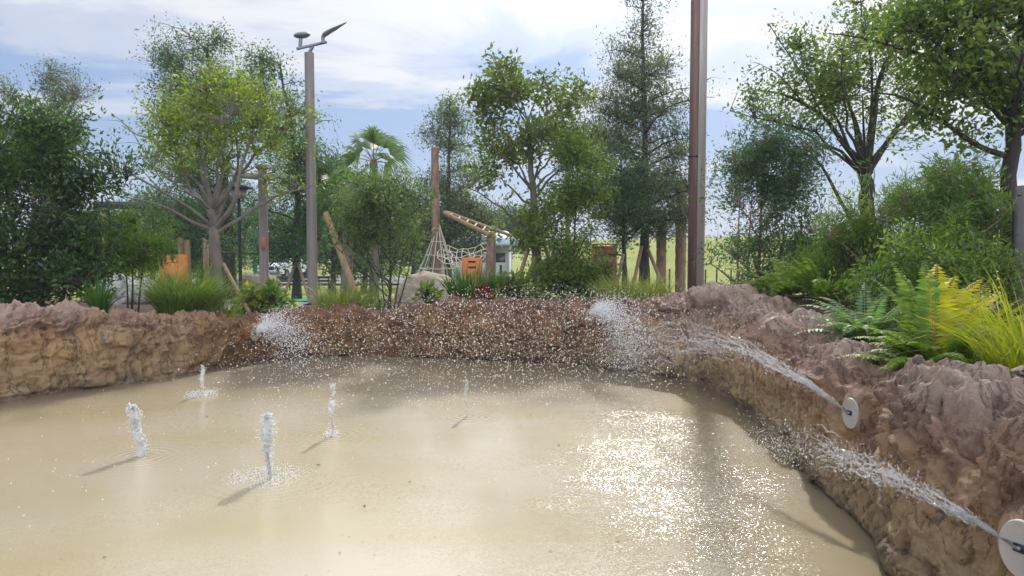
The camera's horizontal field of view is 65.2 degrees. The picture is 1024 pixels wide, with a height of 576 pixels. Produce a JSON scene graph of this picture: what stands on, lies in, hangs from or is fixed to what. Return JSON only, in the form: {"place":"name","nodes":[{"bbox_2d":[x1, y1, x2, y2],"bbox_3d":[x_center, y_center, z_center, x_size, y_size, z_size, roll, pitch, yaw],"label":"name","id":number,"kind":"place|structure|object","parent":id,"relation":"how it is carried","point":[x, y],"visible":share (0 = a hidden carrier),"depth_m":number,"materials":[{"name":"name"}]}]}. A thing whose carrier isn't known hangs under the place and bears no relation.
{"place":"outdoors","nodes":[
{"label":"outdoors","id":0,"kind":"place"},
{"bbox_2d":[5,276,516,283],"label":"road","id":1,"kind":"structure","parent":0,"point":[393,278],"depth_m":55.11,"materials":[{"name":"asphalt"}]},
{"bbox_2d":[253,256,306,279],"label":"pickup truck","id":2,"kind":"object","parent":1,"relation":"on","point":[285,272],"visible":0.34,"depth_m":54.11,"materials":[{"name":"white paint"}]},
{"bbox_2d":[224,302,307,310],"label":"gravel path","id":3,"kind":"structure","parent":0,"point":[300,303],"depth_m":13.07,"materials":[{"name":"gravel"}]},
{"bbox_2d":[225,297,338,301],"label":"playground turf","id":4,"kind":"structure","parent":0,"point":[304,299],"depth_m":18.95,"materials":[{"name":"green"}]},
{"bbox_2d":[0,356,889,575],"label":"pool floor","id":5,"kind":"structure","parent":0,"point":[803,525],"depth_m":5.34,"materials":[{"name":"beige concrete"}]},
{"bbox_2d":[124,402,151,456],"bbox_3d":[-2.788,1.057,5.966,0.186,0.411,0.156,0,3,0],"label":"water jet","id":6,"kind":"object","parent":5,"relation":"on","point":[136,432],"visible":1,"depth_m":5.95,"materials":[{"name":"white"}]},
{"bbox_2d":[178,365,224,397],"bbox_3d":[-3.215,0.959,8.330,0.452,0.325,0.414,-3,4,-39],"label":"water jet","id":7,"kind":"object","parent":5,"relation":"on","point":[201,378],"visible":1,"depth_m":8.33,"materials":[{"name":"white"}]},
{"bbox_2d":[207,412,321,489],"bbox_3d":[-1.680,1.064,5.419,0.726,0.457,0.629,0,3,0],"label":"water jet","id":8,"kind":"object","parent":5,"relation":"on","point":[267,432],"visible":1,"depth_m":5.38,"materials":[{"name":"white"}]},
{"bbox_2d":[233,290,354,385],"bbox_3d":[-2.534,0.462,9.515,1.287,1.163,2.389,-1,3,-12],"label":"water spray","id":9,"kind":"object","parent":5,"relation":"on","point":[265,327],"visible":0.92,"depth_m":9.42,"materials":[{"name":"white"}]},
{"bbox_2d":[322,383,341,437],"bbox_3d":[-1.489,1.002,6.586,0.170,0.446,0.200,0,3,0],"label":"water jet","id":10,"kind":"object","parent":5,"relation":"on","point":[331,404],"visible":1,"depth_m":6.58,"materials":[{"name":"white"}]},
{"bbox_2d":[13,416,694,572],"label":"leaf litter","id":11,"kind":"object","parent":5,"relation":"on","point":[364,505],"visible":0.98,"depth_m":4.80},
{"bbox_2d":[8,374,809,573],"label":"stray droplets","id":12,"kind":"object","parent":5,"relation":"on","point":[344,465],"visible":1,"depth_m":5.07,"materials":[{"name":"white liquid"}]},
{"bbox_2d":[136,283,746,408],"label":"water droplets","id":13,"kind":"object","parent":5,"relation":"on","point":[653,349],"visible":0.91,"depth_m":8.51,"materials":[{"name":"white"}]},
{"bbox_2d":[463,379,468,416],"bbox_3d":[-0.418,1.004,7.308,0.056,0.354,0.054,0,3,0],"label":"water jet","id":14,"kind":"object","parent":5,"relation":"on","point":[465,394],"visible":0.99,"depth_m":7.30,"materials":[{"name":"white"}]},
{"bbox_2d":[582,287,684,386],"bbox_3d":[1.302,0.508,9.064,1.154,1.085,2.232,0,3,0],"label":"water spray","id":15,"kind":"object","parent":5,"relation":"on","point":[599,308],"visible":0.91,"depth_m":8.94,"materials":[{"name":"white"}]},
{"bbox_2d":[540,295,847,412],"bbox_3d":[1.629,0.615,7.261,1.273,1.119,5.024,-1,4,-20],"label":"water spray","id":16,"kind":"object","parent":5,"relation":"on","point":[810,384],"visible":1,"depth_m":6.28,"materials":[{"name":"white"}]},
{"bbox_2d":[704,404,1015,548],"bbox_3d":[1.608,0.991,4.010,0.520,0.727,2.401,-1,3,-12],"label":"water spray","id":17,"kind":"object","parent":5,"relation":"on","point":[962,514],"visible":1,"depth_m":3.58,"materials":[{"name":"white"}]},
{"bbox_2d":[0,230,1020,361],"bbox_3d":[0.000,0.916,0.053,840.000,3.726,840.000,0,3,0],"label":"ground","id":18,"kind":"structure","parent":0,"point":[710,269],"depth_m":52.70,"materials":[{"name":"green plant"}]},
{"bbox_2d":[0,194,18,241],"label":"background tree","id":19,"kind":"object","parent":18,"relation":"on","point":[7,212],"visible":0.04,"depth_m":34.60,"materials":[{"name":"green plant"}]},
{"bbox_2d":[0,53,109,302],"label":"pale tree","id":20,"kind":"object","parent":18,"relation":"on","point":[60,93],"visible":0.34,"depth_m":16.71,"materials":[{"name":"green plant"}]},
{"bbox_2d":[0,86,169,306],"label":"evergreen shrub","id":21,"kind":"object","parent":18,"relation":"on","point":[40,274],"visible":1,"depth_m":10.09,"materials":[{"name":"green plant"}]},
{"bbox_2d":[62,269,132,312],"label":"spiky plant","id":22,"kind":"object","parent":18,"relation":"on","point":[99,300],"visible":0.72,"depth_m":9.88,"materials":[{"name":"green plant"}]},
{"bbox_2d":[54,184,149,290],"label":"background tree","id":23,"kind":"object","parent":18,"relation":"on","point":[90,211],"visible":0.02,"depth_m":32.43,"materials":[{"name":"green plant"}]},
{"bbox_2d":[100,272,131,304],"bbox_3d":[-7.912,0.050,16.020,0.604,0.742,0.672,0,3,0],"label":"boulder","id":24,"kind":"object","parent":18,"relation":"on","point":[123,299],"visible":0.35,"depth_m":15.83,"materials":[{"name":"stone"}]},
{"bbox_2d":[91,201,185,312],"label":"slender bush","id":25,"kind":"object","parent":18,"relation":"on","point":[145,247],"visible":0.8,"depth_m":11.90,"materials":[{"name":"green plant"}]},
{"bbox_2d":[129,279,157,304],"bbox_3d":[-7.603,0.154,16.506,0.965,0.711,0.786,0,3,0],"label":"boulder","id":26,"kind":"object","parent":18,"relation":"on","point":[136,300],"visible":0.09,"depth_m":16.19,"materials":[{"name":"stone"}]},
{"bbox_2d":[108,178,193,279],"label":"background tree","id":27,"kind":"object","parent":18,"relation":"on","point":[151,193],"visible":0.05,"depth_m":35.45,"materials":[{"name":"green plant"}]},
{"bbox_2d":[93,201,236,279],"bbox_3d":[-12.545,-1.387,29.469,4.014,3.427,3.200,0,3,0],"label":"shelter","id":28,"kind":"object","parent":18,"relation":"on","point":[205,253],"visible":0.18,"depth_m":28.02,"materials":[{"name":"grey metal"}]},
{"bbox_2d":[159,238,191,291],"bbox_3d":[-8.443,-0.442,20.090,0.753,1.647,0.225,0,3,0],"label":"play panel","id":29,"kind":"object","parent":18,"relation":"on","point":[186,249],"visible":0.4,"depth_m":19.98,"materials":[{"name":"brown wood"}]},
{"bbox_2d":[87,251,274,314],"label":"grass clump","id":30,"kind":"object","parent":18,"relation":"on","point":[170,298],"visible":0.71,"depth_m":10.36,"materials":[{"name":"green plant"}]},
{"bbox_2d":[124,12,277,298],"bbox_3d":[-8.090,-3.408,20.900,4.085,7.538,3.863,0,3,0],"label":"tall dark tree","id":31,"kind":"object","parent":18,"relation":"on","point":[170,57],"visible":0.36,"depth_m":20.56,"materials":[{"name":"green plant"}]},
{"bbox_2d":[156,194,251,284],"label":"background tree","id":32,"kind":"object","parent":18,"relation":"on","point":[196,254],"visible":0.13,"depth_m":33.31,"materials":[{"name":"green plant"}]},
{"bbox_2d":[164,277,276,363],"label":"grass clump","id":33,"kind":"object","parent":18,"relation":"on","point":[225,311],"visible":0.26,"depth_m":10.80,"materials":[{"name":"green plant"}]},
{"bbox_2d":[108,46,335,303],"bbox_3d":[-4.644,-1.725,12.761,3.536,4.247,2.554,-1,4,-20],"label":"yellow tree","id":34,"kind":"object","parent":18,"relation":"on","point":[237,98],"visible":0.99,"depth_m":12.74,"materials":[{"name":"green plant"}]},
{"bbox_2d":[221,262,250,313],"bbox_3d":[-4.202,0.027,12.222,0.058,0.806,1.490,-2,4,-35],"label":"tree stake","id":35,"kind":"object","parent":18,"relation":"on","point":[226,270],"visible":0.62,"depth_m":12.31,"materials":[{"name":"brown wood"}]},
{"bbox_2d":[224,185,252,292],"bbox_3d":[-5.471,-0.838,16.078,0.440,2.412,0.440,0,3,0],"label":"lamp post","id":36,"kind":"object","parent":18,"relation":"on","point":[243,189],"depth_m":16.03,"materials":[{"name":"wood"}]},
{"bbox_2d":[231,166,275,287],"bbox_3d":[-4.731,-0.940,14.647,0.265,2.505,1.878,-2,4,-35],"label":"cross post","id":37,"kind":"object","parent":18,"relation":"on","point":[263,247],"visible":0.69,"depth_m":14.11,"materials":[{"name":"brown wood"}]},
{"bbox_2d":[230,280,278,313],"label":"leafy plant","id":38,"kind":"object","parent":18,"relation":"on","point":[253,297],"visible":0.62,"depth_m":11.97,"materials":[{"name":"green plant"}]},
{"bbox_2d":[253,230,256,272],"bbox_3d":[-10.269,-0.994,31.996,0.129,2.613,0.129,-2,4,-28],"label":"green pole","id":39,"kind":"object","parent":18,"relation":"on","point":[256,252],"visible":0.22,"depth_m":31.94,"materials":[{"name":"paint"}]},
{"bbox_2d":[237,273,282,294],"bbox_3d":[-6.991,0.055,22.049,1.337,0.932,1.063,0,3,0],"label":"boulder","id":40,"kind":"object","parent":18,"relation":"on","point":[251,279],"visible":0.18,"depth_m":21.67,"materials":[{"name":"stone"}]},
{"bbox_2d":[234,190,291,273],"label":"background tree","id":41,"kind":"object","parent":18,"relation":"on","point":[248,262],"visible":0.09,"depth_m":65.21,"materials":[{"name":"green plant"}]},
{"bbox_2d":[195,34,351,298],"bbox_3d":[-5.720,-2.872,19.887,3.946,6.507,3.073,0,3,0],"label":"thin tall tree","id":42,"kind":"object","parent":18,"relation":"on","point":[292,241],"visible":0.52,"depth_m":19.65,"materials":[{"name":"green plant"}]},
{"bbox_2d":[256,276,299,311],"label":"leafy plant","id":43,"kind":"object","parent":18,"relation":"on","point":[275,297],"visible":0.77,"depth_m":12.16,"materials":[{"name":"green plant"}]},
{"bbox_2d":[283,265,295,296],"bbox_3d":[-5.466,-0.094,19.527,0.069,0.928,0.677,1,3,15],"label":"tree stake","id":44,"kind":"object","parent":18,"relation":"on","point":[290,277],"visible":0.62,"depth_m":19.58,"materials":[{"name":"brown wood"}]},
{"bbox_2d":[273,203,327,266],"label":"background tree","id":45,"kind":"object","parent":18,"relation":"on","point":[292,221],"visible":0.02,"depth_m":69.31,"materials":[{"name":"green plant"}]},
{"bbox_2d":[297,263,306,295],"bbox_3d":[-5.069,-0.116,19.525,0.069,0.966,0.793,-2,4,-36],"label":"tree stake","id":46,"kind":"object","parent":18,"relation":"on","point":[302,276],"visible":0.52,"depth_m":19.57,"materials":[{"name":"brown wood"}]},
{"bbox_2d":[276,276,329,289],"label":"fence","id":47,"kind":"object","parent":18,"relation":"on","point":[305,277],"visible":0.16,"depth_m":44.99,"materials":[{"name":"metal"}]},
{"bbox_2d":[293,22,346,303],"bbox_3d":[-3.211,-2.062,13.527,0.885,4.775,0.248,0,3,-7],"label":"lamp pole","id":48,"kind":"object","parent":18,"relation":"on","point":[311,223],"visible":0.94,"depth_m":13.44,"materials":[{"name":"grey metal"}]},
{"bbox_2d":[274,146,369,293],"bbox_3d":[-7.933,-2.880,34.910,3.928,6.469,4.521,3,5,43],"label":"background tree","id":49,"kind":"object","parent":18,"relation":"on","point":[333,270],"visible":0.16,"depth_m":34.86,"materials":[{"name":"green plant"}]},
{"bbox_2d":[316,164,362,294],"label":"fan palm","id":50,"kind":"object","parent":18,"relation":"on","point":[321,195],"visible":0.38,"depth_m":18.82,"materials":[{"name":"green plant"}]},
{"bbox_2d":[323,211,361,300],"bbox_3d":[-3.660,-0.637,17.294,1.156,2.051,0.156,2,4,36],"label":"leaning log","id":51,"kind":"object","parent":18,"relation":"on","point":[346,270],"visible":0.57,"depth_m":17.23,"materials":[{"name":"wood"}]},
{"bbox_2d":[297,273,395,308],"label":"grass clump","id":52,"kind":"object","parent":18,"relation":"on","point":[343,299],"visible":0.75,"depth_m":11.82,"materials":[{"name":"green plant"}]},
{"bbox_2d":[317,163,415,292],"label":"background tree","id":53,"kind":"object","parent":18,"relation":"on","point":[365,269],"visible":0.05,"depth_m":37.69,"materials":[{"name":"green plant"}]},
{"bbox_2d":[359,299,387,309],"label":"grass clump","id":54,"kind":"object","parent":18,"relation":"on","point":[377,306],"visible":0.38,"depth_m":12.33,"materials":[{"name":"plant"}]},
{"bbox_2d":[330,125,418,298],"bbox_3d":[-3.690,-2.023,21.968,2.431,4.886,2.401,0,3,0],"label":"fan palm","id":55,"kind":"object","parent":18,"relation":"on","point":[373,137],"visible":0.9,"depth_m":21.80,"materials":[{"name":"green plant"}]},
{"bbox_2d":[316,155,450,308],"bbox_3d":[-2.001,-0.827,12.333,2.036,2.499,1.967,1,4,23],"label":"feathery shrub","id":56,"kind":"object","parent":18,"relation":"on","point":[377,198],"visible":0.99,"depth_m":12.18,"materials":[{"name":"green plant"}]},
{"bbox_2d":[383,197,453,280],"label":"background tree","id":57,"kind":"object","parent":18,"relation":"on","point":[413,269],"visible":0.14,"depth_m":43.49,"materials":[{"name":"green plant"}]},
{"bbox_2d":[401,279,444,305],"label":"leafy plant","id":58,"kind":"object","parent":18,"relation":"on","point":[428,290],"visible":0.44,"depth_m":11.97,"materials":[{"name":"green plant"}]},
{"bbox_2d":[394,271,455,302],"bbox_3d":[-1.473,0.373,14.562,1.315,1.384,1.299,0,3,0],"label":"boulder","id":59,"kind":"object","parent":18,"relation":"on","point":[414,282],"visible":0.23,"depth_m":14.15,"materials":[{"name":"beige stone"}]},
{"bbox_2d":[386,88,508,276],"bbox_3d":[-1.813,-2.742,23.836,3.839,6.224,3.367,0,3,0],"label":"misty tree","id":60,"kind":"object","parent":18,"relation":"on","point":[467,207],"visible":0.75,"depth_m":23.64,"materials":[{"name":"green plant"}]},
{"bbox_2d":[411,231,517,286],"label":"pavilion","id":61,"kind":"structure","parent":18,"relation":"on","point":[503,257],"depth_m":47.69,"materials":[{"name":"white paint"}]},
{"bbox_2d":[496,253,504,261],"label":"window","id":62,"kind":"structure","parent":61,"relation":"in","point":[500,257],"depth_m":49.82,"materials":[{"name":"glass"}]},
{"bbox_2d":[417,148,512,280],"bbox_3d":[-1.381,-1.455,18.751,2.403,3.669,1.496,2,4,27],"label":"climbing frame","id":63,"kind":"object","parent":18,"relation":"on","point":[436,247],"visible":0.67,"depth_m":18.82,"materials":[{"name":"brown wood"}]},
{"bbox_2d":[462,258,481,284],"bbox_3d":[-0.880,-0.175,17.614,0.450,0.987,0.061,0,3,0],"label":"orange panel","id":64,"kind":"object","parent":18,"relation":"on","point":[471,262],"visible":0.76,"depth_m":17.58,"materials":[{"name":"wood"}]},
{"bbox_2d":[430,258,520,300],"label":"spiky plant","id":65,"kind":"object","parent":18,"relation":"on","point":[467,286],"visible":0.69,"depth_m":11.90,"materials":[{"name":"green plant"}]},
{"bbox_2d":[471,282,494,300],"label":"leafy plant","id":66,"kind":"object","parent":18,"relation":"on","point":[482,293],"visible":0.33,"depth_m":11.30,"materials":[{"name":"red plant"}]},
{"bbox_2d":[0,281,1023,575],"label":"rock wall","id":67,"kind":"structure","parent":18,"relation":"on","point":[946,425],"depth_m":7.59,"materials":[{"name":"brown stone"}]},
{"bbox_2d":[250,327,259,340],"bbox_3d":[-3.432,0.605,10.600,0.134,0.191,0.155,2,4,35],"label":"nozzle plate","id":68,"kind":"object","parent":67,"relation":"attached to","point":[256,338],"visible":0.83,"depth_m":10.55,"materials":[{"name":"metal"}]},
{"bbox_2d":[585,309,593,321],"bbox_3d":[1.017,0.349,10.223,0.129,0.159,0.134,2,4,34],"label":"nozzle plate","id":69,"kind":"object","parent":67,"relation":"attached to","point":[587,312],"visible":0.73,"depth_m":10.18,"materials":[{"name":"metal"}]},
{"bbox_2d":[807,453,838,476],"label":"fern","id":70,"kind":"object","parent":67,"relation":"on","point":[833,460],"depth_m":4.99,"materials":[{"name":"plant"}]},
{"bbox_2d":[842,398,859,428],"bbox_3d":[2.048,0.742,4.742,0.134,0.187,0.151,-1,3,-15],"label":"nozzle plate","id":71,"kind":"object","parent":67,"relation":"attached to","point":[851,416],"visible":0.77,"depth_m":4.72,"materials":[{"name":"metal"}]},
{"bbox_2d":[999,519,1023,575],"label":"nozzle plate","id":72,"kind":"object","parent":67,"relation":"attached to","point":[1012,530],"visible":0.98,"depth_m":2.84,"materials":[{"name":"metal"}]},
{"bbox_2d":[485,193,545,260],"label":"background tree","id":73,"kind":"object","parent":18,"relation":"on","point":[508,218],"visible":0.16,"depth_m":53.30,"materials":[{"name":"green plant"}]},
{"bbox_2d":[519,249,528,272],"bbox_3d":[0.138,-0.232,13.559,0.069,0.877,0.804,1,4,22],"label":"tree stake","id":74,"kind":"object","parent":18,"relation":"on","point":[526,254],"visible":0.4,"depth_m":13.70,"materials":[{"name":"brown wood"}]},
{"bbox_2d":[521,259,535,294],"bbox_3d":[0.257,-0.139,13.415,0.078,0.704,0.888,1,3,18],"label":"tree stake","id":75,"kind":"object","parent":18,"relation":"on","point":[531,269],"visible":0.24,"depth_m":13.64,"materials":[{"name":"brown wood"}]},
{"bbox_2d":[449,41,607,295],"bbox_3d":[0.282,-1.919,13.811,2.779,4.324,2.278,0,3,0],"label":"broadleaf tree","id":76,"kind":"object","parent":18,"relation":"on","point":[510,91],"visible":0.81,"depth_m":13.70,"materials":[{"name":"green plant"}]},
{"bbox_2d":[490,268,572,299],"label":"leafy plant","id":77,"kind":"object","parent":18,"relation":"on","point":[516,284],"visible":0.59,"depth_m":12.14,"materials":[{"name":"green plant"}]},
{"bbox_2d":[565,167,569,240],"bbox_3d":[1.384,-1.751,19.932,0.117,4.231,0.119,0,3,0],"label":"timber post","id":78,"kind":"object","parent":18,"relation":"on","point":[568,233],"visible":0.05,"depth_m":19.90,"materials":[{"name":"grey wood"}]},
{"bbox_2d":[522,118,624,297],"bbox_3d":[0.969,-1.186,12.904,1.740,3.098,1.816,0,3,0],"label":"multi stem shrub","id":79,"kind":"object","parent":18,"relation":"on","point":[561,270],"visible":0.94,"depth_m":12.80,"materials":[{"name":"green plant"}]},
{"bbox_2d":[591,244,616,297],"bbox_3d":[2.406,-0.409,21.010,0.678,1.507,0.600,0,3,-8],"label":"timber hut","id":80,"kind":"object","parent":18,"relation":"on","point":[606,250],"visible":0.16,"depth_m":20.75,"materials":[{"name":"brown wood"}]},
{"bbox_2d":[615,254,624,284],"bbox_3d":[2.196,-0.182,16.567,0.069,1.058,0.816,1,4,23],"label":"tree stake","id":81,"kind":"object","parent":18,"relation":"on","point":[621,260],"visible":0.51,"depth_m":16.73,"materials":[{"name":"brown wood"}]},
{"bbox_2d":[575,133,676,290],"bbox_3d":[2.258,-1.423,16.923,2.523,3.662,2.305,0,3,0],"label":"dark young tree","id":82,"kind":"object","parent":18,"relation":"on","point":[633,208],"visible":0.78,"depth_m":16.70,"materials":[{"name":"green plant"}]},
{"bbox_2d":[567,268,689,301],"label":"grass clump","id":83,"kind":"object","parent":18,"relation":"on","point":[649,290],"visible":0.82,"depth_m":11.16,"materials":[{"name":"green plant"}]},
{"bbox_2d":[632,245,642,288],"bbox_3d":[2.684,-0.269,17.413,0.079,1.313,0.954,2,4,26],"label":"tree stake","id":84,"kind":"object","parent":18,"relation":"on","point":[638,262],"visible":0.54,"depth_m":17.52,"materials":[{"name":"brown wood"}]},
{"bbox_2d":[555,0,729,294],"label":"tall cypress","id":85,"kind":"object","parent":18,"relation":"on","point":[643,114],"visible":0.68,"depth_m":17.61,"materials":[{"name":"green plant"}]},
{"bbox_2d":[646,249,666,293],"bbox_3d":[3.220,-0.248,17.515,0.078,1.220,0.784,-2,4,-33],"label":"tree stake","id":86,"kind":"object","parent":18,"relation":"on","point":[653,262],"visible":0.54,"depth_m":17.59,"materials":[{"name":"brown wood"}]},
{"bbox_2d":[656,209,666,295],"bbox_3d":[3.488,-0.735,18.689,0.238,2.185,0.239,0,3,0],"label":"timber post","id":87,"kind":"object","parent":18,"relation":"on","point":[661,262],"visible":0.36,"depth_m":18.60,"materials":[{"name":"brown wood"}]},
{"bbox_2d":[675,180,686,293],"bbox_3d":[3.980,-1.096,18.868,0.259,2.885,0.259,0,3,0],"label":"timber post","id":88,"kind":"object","parent":18,"relation":"on","point":[680,263],"visible":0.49,"depth_m":18.80,"materials":[{"name":"brown wood"}]},
{"bbox_2d":[687,0,707,289],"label":"timber pole","id":89,"kind":"object","parent":18,"relation":"on","point":[698,107],"visible":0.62,"depth_m":12.41,"materials":[{"name":"wood"}]},
{"bbox_2d":[715,257,815,297],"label":"fern","id":90,"kind":"object","parent":18,"relation":"on","point":[785,289],"visible":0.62,"depth_m":8.99,"materials":[{"name":"green plant"}]},
{"bbox_2d":[686,104,848,295],"bbox_3d":[3.458,-1.077,10.704,2.167,2.612,1.940,0,3,0],"label":"willow shrub","id":91,"kind":"object","parent":18,"relation":"on","point":[752,160],"visible":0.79,"depth_m":10.39,"materials":[{"name":"green plant"}]},
{"bbox_2d":[755,254,875,306],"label":"fern","id":92,"kind":"object","parent":18,"relation":"on","point":[817,292],"visible":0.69,"depth_m":8.14,"materials":[{"name":"green plant"}]},
{"bbox_2d":[777,235,857,297],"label":"light bush","id":93,"kind":"object","parent":18,"relation":"on","point":[798,252],"visible":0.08,"depth_m":9.19,"materials":[{"name":"green plant"}]},
{"bbox_2d":[719,0,961,290],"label":"forked tree","id":94,"kind":"object","parent":18,"relation":"on","point":[836,82],"visible":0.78,"depth_m":10.78,"materials":[{"name":"green plant"}]},
{"bbox_2d":[783,284,905,344],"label":"fern","id":95,"kind":"object","parent":18,"relation":"on","point":[850,328],"visible":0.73,"depth_m":6.30,"materials":[{"name":"green plant"}]},
{"bbox_2d":[798,144,914,305],"bbox_3d":[3.592,-0.606,8.169,1.089,1.725,1.132,-3,4,-39],"label":"feathery bush","id":96,"kind":"object","parent":18,"relation":"on","point":[818,259],"visible":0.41,"depth_m":8.14,"materials":[{"name":"green plant"}]},
{"bbox_2d":[832,241,938,331],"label":"shrub","id":97,"kind":"object","parent":18,"relation":"on","point":[889,282],"visible":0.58,"depth_m":6.86,"materials":[{"name":"green plant"}]},
{"bbox_2d":[817,204,986,323],"bbox_3d":[3.519,-0.178,7.184,1.269,1.180,0.906,-1,4,-21],"label":"light bush","id":98,"kind":"object","parent":18,"relation":"on","point":[938,226],"visible":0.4,"depth_m":7.12,"materials":[{"name":"green plant"}]},
{"bbox_2d":[802,148,1011,283],"bbox_3d":[3.961,-0.503,7.861,2.231,1.752,1.093,0,3,0],"label":"light bush","id":99,"kind":"object","parent":18,"relation":"on","point":[863,223],"visible":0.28,"depth_m":7.82,"materials":[{"name":"green plant"}]},
{"bbox_2d":[819,0,1023,319],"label":"shade tree","id":100,"kind":"object","parent":18,"relation":"on","point":[992,79],"visible":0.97,"depth_m":7.77,"materials":[{"name":"green plant"}]},
{"bbox_2d":[835,262,1010,371],"bbox_3d":[2.515,0.210,4.838,0.909,0.736,0.949,3,4,40],"label":"fern","id":101,"kind":"object","parent":18,"relation":"on","point":[925,347],"visible":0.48,"depth_m":4.85,"materials":[{"name":"green plant"}]},
{"bbox_2d":[823,249,1023,369],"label":"grass clump","id":102,"kind":"object","parent":18,"relation":"on","point":[1004,355],"visible":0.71,"depth_m":4.29,"materials":[{"name":"plant"}]},
{"bbox_2d":[869,279,1023,362],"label":"fern","id":103,"kind":"object","parent":18,"relation":"on","point":[986,295],"visible":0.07,"depth_m":5.16,"materials":[{"name":"green plant"}]},
{"bbox_2d":[876,145,1020,314],"bbox_3d":[4.113,-0.474,7.527,1.276,1.738,0.976,2,4,25],"label":"feathery bush","id":104,"kind":"object","parent":18,"relation":"on","point":[950,189],"visible":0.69,"depth_m":7.40,"materials":[{"name":"green plant"}]},
{"bbox_2d":[886,312,1022,364],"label":"grass clump","id":105,"kind":"object","parent":18,"relation":"on","point":[980,350],"visible":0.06,"depth_m":4.79,"materials":[{"name":"plant"}]},
{"bbox_2d":[901,225,1023,317],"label":"shrub","id":106,"kind":"object","parent":18,"relation":"on","point":[967,267],"visible":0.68,"depth_m":6.48,"materials":[{"name":"green plant"}]},
{"bbox_2d":[1009,185,1023,325],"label":"grey post","id":107,"kind":"object","parent":18,"relation":"on","point":[1018,223],"visible":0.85,"depth_m":7.26,"materials":[{"name":"concrete"}]},
{"bbox_2d":[0,0,1023,245],"label":"sky","id":108,"kind":"structure","parent":0,"point":[390,60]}
]}

